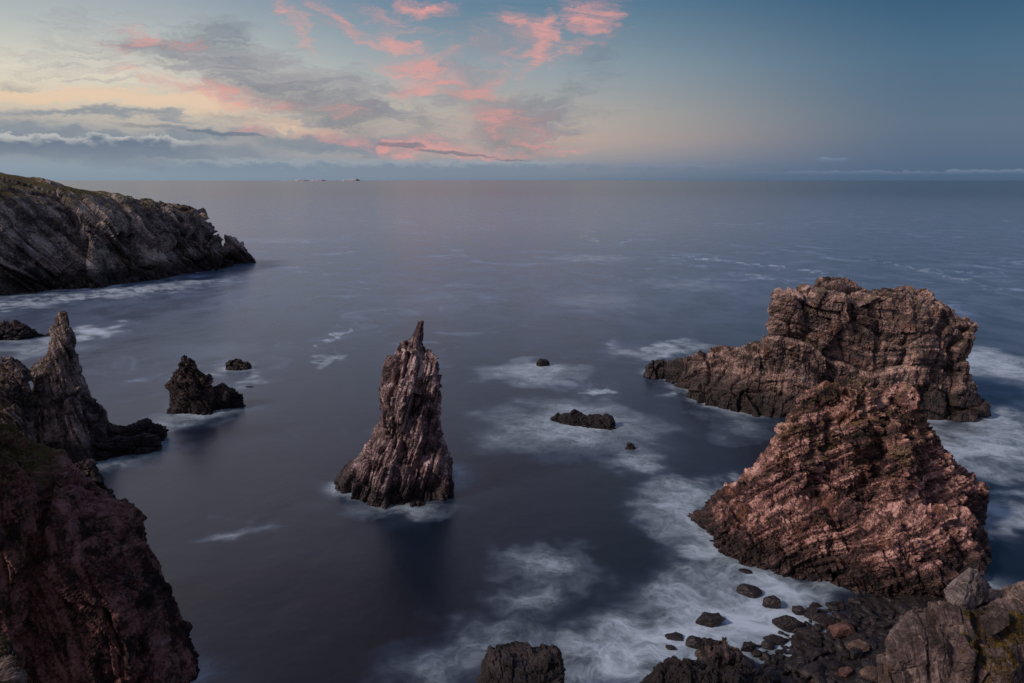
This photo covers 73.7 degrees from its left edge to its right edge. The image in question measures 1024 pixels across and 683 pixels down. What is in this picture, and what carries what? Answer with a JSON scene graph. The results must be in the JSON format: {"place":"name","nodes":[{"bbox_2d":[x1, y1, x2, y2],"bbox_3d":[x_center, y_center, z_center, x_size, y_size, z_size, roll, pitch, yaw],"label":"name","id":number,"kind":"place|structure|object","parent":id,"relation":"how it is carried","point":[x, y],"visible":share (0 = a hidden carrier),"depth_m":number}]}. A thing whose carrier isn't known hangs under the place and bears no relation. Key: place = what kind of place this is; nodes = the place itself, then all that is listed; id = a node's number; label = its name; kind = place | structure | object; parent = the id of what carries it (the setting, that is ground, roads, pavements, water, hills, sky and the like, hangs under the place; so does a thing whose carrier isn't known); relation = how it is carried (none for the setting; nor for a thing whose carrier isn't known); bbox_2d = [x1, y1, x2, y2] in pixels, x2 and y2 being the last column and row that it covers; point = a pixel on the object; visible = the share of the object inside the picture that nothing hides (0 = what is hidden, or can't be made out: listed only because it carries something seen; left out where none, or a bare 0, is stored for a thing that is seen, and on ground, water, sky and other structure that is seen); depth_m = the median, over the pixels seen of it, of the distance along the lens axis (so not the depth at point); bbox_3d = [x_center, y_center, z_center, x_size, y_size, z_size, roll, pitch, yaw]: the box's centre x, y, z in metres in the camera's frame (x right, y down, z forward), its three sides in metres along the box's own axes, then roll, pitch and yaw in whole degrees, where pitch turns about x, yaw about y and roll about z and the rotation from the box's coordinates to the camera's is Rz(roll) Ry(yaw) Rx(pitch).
{"place":"outdoors","nodes":[
{"label":"outdoors","id":0,"kind":"place"},
{"bbox_2d":[0,634,26,682],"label":"rock ledge","id":1,"kind":"object","parent":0,"point":[15,675],"visible":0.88,"depth_m":33.34},
{"bbox_2d":[0,632,29,682],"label":"moss","id":2,"kind":"object","parent":1,"relation":"on","point":[17,663],"visible":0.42,"depth_m":33.92},
{"bbox_2d":[0,424,199,682],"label":"cliff","id":3,"kind":"structure","parent":0,"point":[86,597],"depth_m":61.99},
{"bbox_2d":[0,423,34,578],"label":"grass","id":4,"kind":"structure","parent":3,"relation":"on","point":[15,456],"depth_m":60.47},
{"bbox_2d":[75,459,115,498],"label":"rock outcrop","id":5,"kind":"object","parent":3,"relation":"on","point":[88,468],"visible":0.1,"depth_m":80.94},
{"bbox_2d":[0,180,1023,682],"bbox_3d":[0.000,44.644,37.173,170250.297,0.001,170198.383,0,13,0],"label":"sea","id":6,"kind":"structure","parent":0,"point":[594,554],"depth_m":170.14},
{"bbox_2d":[0,356,39,442],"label":"sea stack","id":7,"kind":"object","parent":6,"relation":"in","point":[18,399],"visible":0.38,"depth_m":122.01},
{"bbox_2d":[0,319,49,340],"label":"sea rock","id":8,"kind":"object","parent":6,"relation":"in","point":[15,330],"visible":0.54,"depth_m":229.06},
{"bbox_2d":[29,311,109,463],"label":"sea stack","id":9,"kind":"object","parent":6,"relation":"in","point":[71,418],"visible":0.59,"depth_m":128.01},
{"bbox_2d":[0,172,255,294],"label":"headland","id":10,"kind":"structure","parent":6,"relation":"in","point":[56,235],"depth_m":343.52},
{"bbox_2d":[92,418,168,460],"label":"rock ledge","id":11,"kind":"object","parent":6,"relation":"in","point":[144,436],"visible":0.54,"depth_m":134.23},
{"bbox_2d":[164,355,245,414],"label":"sea stack","id":12,"kind":"object","parent":6,"relation":"in","point":[189,387],"visible":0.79,"depth_m":156.18},
{"bbox_2d":[225,358,251,370],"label":"sea rock","id":13,"kind":"object","parent":6,"relation":"in","point":[235,364],"visible":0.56,"depth_m":192.61},
{"bbox_2d":[342,178,359,180],"bbox_3d":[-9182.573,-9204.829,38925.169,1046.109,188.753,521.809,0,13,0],"label":"ship","id":14,"kind":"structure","parent":6,"relation":"in","point":[355,179],"depth_m":38724.08},
{"bbox_2d":[334,320,453,509],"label":"sea stack","id":15,"kind":"object","parent":6,"relation":"in","point":[403,457],"visible":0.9,"depth_m":113.50},
{"bbox_2d":[476,640,565,682],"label":"sea stack","id":16,"kind":"object","parent":6,"relation":"in","point":[519,662],"visible":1,"depth_m":64.11},
{"bbox_2d":[536,359,549,366],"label":"sea rock","id":17,"kind":"object","parent":6,"relation":"in","point":[542,362],"visible":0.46,"depth_m":195.84},
{"bbox_2d":[550,409,615,429],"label":"sea rock","id":18,"kind":"object","parent":6,"relation":"in","point":[574,417],"visible":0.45,"depth_m":148.22},
{"bbox_2d":[625,442,635,449],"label":"sea rock","id":19,"kind":"object","parent":6,"relation":"in","point":[629,446],"visible":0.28,"depth_m":135.49},
{"bbox_2d":[665,644,675,649],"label":"boulder","id":20,"kind":"object","parent":6,"relation":"in","point":[670,647],"visible":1,"depth_m":77.74},
{"bbox_2d":[664,632,682,640],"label":"boulder","id":21,"kind":"object","parent":6,"relation":"in","point":[676,636],"visible":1,"depth_m":79.63},
{"bbox_2d":[685,635,702,648],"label":"boulder","id":22,"kind":"object","parent":6,"relation":"in","point":[694,642],"visible":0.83,"depth_m":78.05},
{"bbox_2d":[639,655,771,682],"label":"rock knoll","id":23,"kind":"structure","parent":6,"relation":"in","point":[673,669],"depth_m":65.98},
{"bbox_2d":[695,637,743,665],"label":"boulder","id":24,"kind":"object","parent":23,"relation":"on","point":[723,652],"visible":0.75,"depth_m":68.25},
{"bbox_2d":[695,612,725,627],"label":"boulder","id":25,"kind":"object","parent":6,"relation":"in","point":[707,619],"visible":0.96,"depth_m":81.81},
{"bbox_2d":[738,568,752,573],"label":"boulder","id":26,"kind":"object","parent":6,"relation":"in","point":[745,571],"visible":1,"depth_m":93.03},
{"bbox_2d":[736,583,761,597],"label":"boulder","id":27,"kind":"object","parent":6,"relation":"in","point":[748,590],"visible":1,"depth_m":87.79},
{"bbox_2d":[741,641,757,651],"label":"boulder","id":28,"kind":"object","parent":6,"relation":"in","point":[750,646],"visible":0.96,"depth_m":77.41},
{"bbox_2d":[751,649,761,657],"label":"boulder","id":29,"kind":"object","parent":6,"relation":"in","point":[756,653],"visible":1,"depth_m":76.51},
{"bbox_2d":[762,595,781,608],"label":"boulder","id":30,"kind":"object","parent":6,"relation":"in","point":[772,601],"visible":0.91,"depth_m":85.13},
{"bbox_2d":[763,634,788,645],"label":"boulder","id":31,"kind":"object","parent":6,"relation":"in","point":[778,640],"visible":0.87,"depth_m":78.87},
{"bbox_2d":[772,615,804,633],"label":"boulder","id":32,"kind":"object","parent":6,"relation":"in","point":[788,623],"visible":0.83,"depth_m":80.83},
{"bbox_2d":[792,605,805,615],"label":"boulder","id":33,"kind":"object","parent":6,"relation":"in","point":[798,610],"visible":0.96,"depth_m":83.83},
{"bbox_2d":[795,627,821,639],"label":"boulder","id":34,"kind":"object","parent":6,"relation":"in","point":[802,633],"visible":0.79,"depth_m":79.04},
{"bbox_2d":[806,573,822,581],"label":"boulder","id":35,"kind":"object","parent":6,"relation":"in","point":[810,577],"visible":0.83,"depth_m":91.01},
{"bbox_2d":[809,602,821,607],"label":"boulder","id":36,"kind":"object","parent":6,"relation":"in","point":[817,605],"visible":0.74,"depth_m":85.48},
{"bbox_2d":[643,276,991,422],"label":"sea stack","id":37,"kind":"object","parent":6,"relation":"in","point":[822,329],"visible":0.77,"depth_m":152.52},
{"bbox_2d":[818,609,827,612],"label":"boulder","id":38,"kind":"object","parent":6,"relation":"in","point":[822,611],"visible":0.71,"depth_m":84.31},
{"bbox_2d":[812,613,835,625],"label":"boulder","id":39,"kind":"object","parent":6,"relation":"in","point":[828,619],"visible":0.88,"depth_m":82.12},
{"bbox_2d":[687,376,991,598],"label":"sea stack","id":40,"kind":"object","parent":6,"relation":"in","point":[848,483],"visible":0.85,"depth_m":96.66},
{"bbox_2d":[876,580,1023,682],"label":"rock outcrop","id":41,"kind":"object","parent":6,"relation":"in","point":[928,643],"visible":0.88,"depth_m":42.12},
{"bbox_2d":[944,568,988,609],"bbox_3d":[30.227,16.596,45.365,2.237,3.384,4.825,11,18,40],"label":"boulder","id":42,"kind":"object","parent":41,"relation":"on","point":[968,588],"visible":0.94,"depth_m":44.59},
{"bbox_2d":[960,609,1023,682],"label":"moss","id":43,"kind":"object","parent":41,"relation":"on","point":[999,643],"visible":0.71,"depth_m":42.34},
{"bbox_2d":[980,607,1008,636],"bbox_3d":[30.722,17.524,43.364,1.502,1.214,3.729,11,17,40],"label":"boulder","id":44,"kind":"object","parent":41,"relation":"on","point":[994,620],"visible":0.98,"depth_m":42.89},
{"bbox_2d":[0,0,1023,180],"label":"sky","id":45,"kind":"structure","parent":0,"point":[91,90]},
{"bbox_2d":[759,594,946,682],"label":"shingle beach","id":46,"kind":"structure","parent":0,"point":[854,664],"depth_m":77.50},
{"bbox_2d":[740,655,755,668],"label":"boulder","id":47,"kind":"object","parent":46,"relation":"on","point":[747,661],"visible":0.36,"depth_m":74.49},
{"bbox_2d":[761,652,770,659],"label":"boulder","id":48,"kind":"object","parent":46,"relation":"on","point":[765,655],"visible":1,"depth_m":76.19},
{"bbox_2d":[761,640,774,649],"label":"boulder","id":49,"kind":"object","parent":46,"relation":"on","point":[768,644],"visible":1,"depth_m":77.82},
{"bbox_2d":[762,667,779,682],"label":"boulder","id":50,"kind":"object","parent":46,"relation":"on","point":[772,674],"visible":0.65,"depth_m":72.03},
{"bbox_2d":[770,656,777,663],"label":"boulder","id":51,"kind":"object","parent":46,"relation":"on","point":[773,659],"visible":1,"depth_m":75.25},
{"bbox_2d":[774,649,782,654],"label":"boulder","id":52,"kind":"object","parent":46,"relation":"on","point":[778,651],"visible":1,"depth_m":77.00},
{"bbox_2d":[776,654,785,659],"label":"boulder","id":53,"kind":"object","parent":46,"relation":"on","point":[782,656],"visible":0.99,"depth_m":76.12},
{"bbox_2d":[784,664,793,670],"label":"boulder","id":54,"kind":"object","parent":46,"relation":"on","point":[788,666],"visible":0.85,"depth_m":74.13},
{"bbox_2d":[790,663,804,673],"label":"boulder","id":55,"kind":"object","parent":46,"relation":"on","point":[795,668],"visible":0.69,"depth_m":73.52},
{"bbox_2d":[795,656,808,664],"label":"boulder","id":56,"kind":"object","parent":46,"relation":"on","point":[803,659],"visible":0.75,"depth_m":74.67},
{"bbox_2d":[804,621,813,627],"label":"boulder","id":57,"kind":"object","parent":46,"relation":"on","point":[807,624],"visible":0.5,"depth_m":81.21},
{"bbox_2d":[803,605,817,619],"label":"boulder","id":58,"kind":"object","parent":46,"relation":"on","point":[811,611],"visible":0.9,"depth_m":83.53},
{"bbox_2d":[798,661,824,679],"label":"boulder","id":59,"kind":"object","parent":46,"relation":"on","point":[807,671],"visible":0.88,"depth_m":72.57},
{"bbox_2d":[805,637,823,646],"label":"boulder","id":60,"kind":"object","parent":46,"relation":"on","point":[816,641],"visible":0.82,"depth_m":78.06},
{"bbox_2d":[806,646,824,661],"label":"boulder","id":61,"kind":"object","parent":46,"relation":"on","point":[813,653],"visible":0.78,"depth_m":75.40},
{"bbox_2d":[814,623,821,631],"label":"boulder","id":62,"kind":"object","parent":46,"relation":"on","point":[818,627],"visible":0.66,"depth_m":80.82},
{"bbox_2d":[811,672,826,682],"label":"boulder","id":63,"kind":"object","parent":46,"relation":"on","point":[817,677],"visible":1,"depth_m":70.89},
{"bbox_2d":[819,622,826,628],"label":"boulder","id":64,"kind":"object","parent":46,"relation":"on","point":[823,625],"visible":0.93,"depth_m":81.29},
{"bbox_2d":[819,662,826,669],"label":"boulder","id":65,"kind":"object","parent":46,"relation":"on","point":[824,666],"visible":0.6,"depth_m":73.64},
{"bbox_2d":[818,656,828,661],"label":"boulder","id":66,"kind":"object","parent":46,"relation":"on","point":[820,658],"visible":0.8,"depth_m":74.88},
{"bbox_2d":[819,632,833,641],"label":"boulder","id":67,"kind":"object","parent":46,"relation":"on","point":[825,636],"visible":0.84,"depth_m":79.09},
{"bbox_2d":[823,641,832,646],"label":"boulder","id":68,"kind":"object","parent":46,"relation":"on","point":[827,643],"visible":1,"depth_m":77.90},
{"bbox_2d":[825,677,835,682],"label":"boulder","id":69,"kind":"object","parent":46,"relation":"on","point":[829,680],"visible":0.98,"depth_m":70.75},
{"bbox_2d":[828,647,834,652],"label":"boulder","id":70,"kind":"object","parent":46,"relation":"on","point":[831,650],"visible":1,"depth_m":76.73},
{"bbox_2d":[825,602,838,611],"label":"boulder","id":71,"kind":"object","parent":46,"relation":"on","point":[830,606],"visible":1,"depth_m":84.84},
{"bbox_2d":[834,639,844,651],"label":"boulder","id":72,"kind":"object","parent":46,"relation":"on","point":[838,645],"visible":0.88,"depth_m":77.20},
{"bbox_2d":[833,612,846,619],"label":"boulder","id":73,"kind":"object","parent":46,"relation":"on","point":[838,615],"visible":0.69,"depth_m":82.98},
{"bbox_2d":[837,653,842,661],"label":"boulder","id":74,"kind":"object","parent":46,"relation":"on","point":[839,657],"visible":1,"depth_m":75.29},
{"bbox_2d":[838,601,844,607],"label":"boulder","id":75,"kind":"object","parent":46,"relation":"on","point":[841,604],"visible":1,"depth_m":85.40},
{"bbox_2d":[838,667,852,677],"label":"boulder","id":76,"kind":"object","parent":46,"relation":"on","point":[844,672],"visible":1,"depth_m":71.89},
{"bbox_2d":[841,649,849,658],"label":"boulder","id":77,"kind":"object","parent":46,"relation":"on","point":[845,653],"visible":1,"depth_m":75.18},
{"bbox_2d":[844,638,855,648],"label":"boulder","id":78,"kind":"object","parent":46,"relation":"on","point":[847,641],"visible":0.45,"depth_m":77.24},
{"bbox_2d":[841,618,859,628],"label":"boulder","id":79,"kind":"object","parent":46,"relation":"on","point":[854,623],"visible":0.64,"depth_m":80.97},
{"bbox_2d":[847,597,862,604],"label":"boulder","id":80,"kind":"object","parent":46,"relation":"on","point":[855,600],"visible":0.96,"depth_m":86.05},
{"bbox_2d":[849,647,862,659],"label":"boulder","id":81,"kind":"object","parent":46,"relation":"on","point":[855,653],"visible":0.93,"depth_m":75.08},
{"bbox_2d":[846,639,869,651],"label":"boulder","id":82,"kind":"object","parent":81,"relation":"on","point":[864,646],"visible":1,"depth_m":75.84},
{"bbox_2d":[848,632,868,639],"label":"boulder","id":83,"kind":"object","parent":46,"relation":"on","point":[855,635],"visible":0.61,"depth_m":78.02},
{"bbox_2d":[855,666,862,673],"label":"boulder","id":84,"kind":"object","parent":46,"relation":"on","point":[857,669],"visible":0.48,"depth_m":72.34},
{"bbox_2d":[854,678,871,682],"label":"boulder","id":85,"kind":"object","parent":46,"relation":"on","point":[859,680],"visible":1,"depth_m":70.31},
{"bbox_2d":[858,612,868,617],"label":"boulder","id":86,"kind":"object","parent":46,"relation":"on","point":[864,615],"visible":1,"depth_m":83.38},
{"bbox_2d":[861,658,869,667],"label":"boulder","id":87,"kind":"object","parent":46,"relation":"on","point":[865,662],"visible":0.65,"depth_m":73.36},
{"bbox_2d":[860,605,872,612],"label":"boulder","id":88,"kind":"object","parent":46,"relation":"on","point":[866,609],"visible":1,"depth_m":84.37},
{"bbox_2d":[862,620,871,624],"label":"boulder","id":89,"kind":"object","parent":46,"relation":"on","point":[868,622],"visible":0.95,"depth_m":81.57},
{"bbox_2d":[860,666,877,681],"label":"boulder","id":90,"kind":"object","parent":46,"relation":"on","point":[869,673],"visible":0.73,"depth_m":70.71},
{"bbox_2d":[866,638,877,650],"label":"boulder","id":91,"kind":"object","parent":46,"relation":"on","point":[872,643],"visible":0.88,"depth_m":76.52},
{"bbox_2d":[868,615,876,625],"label":"boulder","id":92,"kind":"object","parent":46,"relation":"on","point":[873,620],"visible":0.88,"depth_m":81.71},
{"bbox_2d":[870,662,876,667],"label":"boulder","id":93,"kind":"object","parent":46,"relation":"on","point":[873,664],"visible":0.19,"depth_m":72.42},
{"bbox_2d":[875,603,884,615],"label":"boulder","id":94,"kind":"object","parent":46,"relation":"on","point":[880,609],"visible":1,"depth_m":83.94},
{"bbox_2d":[876,629,888,637],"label":"boulder","id":95,"kind":"object","parent":46,"relation":"on","point":[884,633],"visible":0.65,"depth_m":78.31},
{"bbox_2d":[876,621,891,628],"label":"boulder","id":96,"kind":"object","parent":46,"relation":"on","point":[885,625],"visible":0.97,"depth_m":80.29},
{"bbox_2d":[882,609,895,615],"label":"boulder","id":97,"kind":"object","parent":46,"relation":"on","point":[886,612],"visible":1,"depth_m":83.27},
{"bbox_2d":[885,596,894,602],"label":"boulder","id":98,"kind":"object","parent":46,"relation":"on","point":[887,598],"visible":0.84,"depth_m":86.04},
{"bbox_2d":[893,602,911,614],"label":"boulder","id":99,"kind":"object","parent":46,"relation":"on","point":[901,608],"visible":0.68,"depth_m":83.39},
{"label":"boulder","id":100,"kind":"object","parent":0,"visible":0},
{"bbox_2d":[828,620,854,636],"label":"boulder","id":101,"kind":"object","parent":100,"relation":"on","point":[843,628],"visible":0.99,"depth_m":79.09}
]}

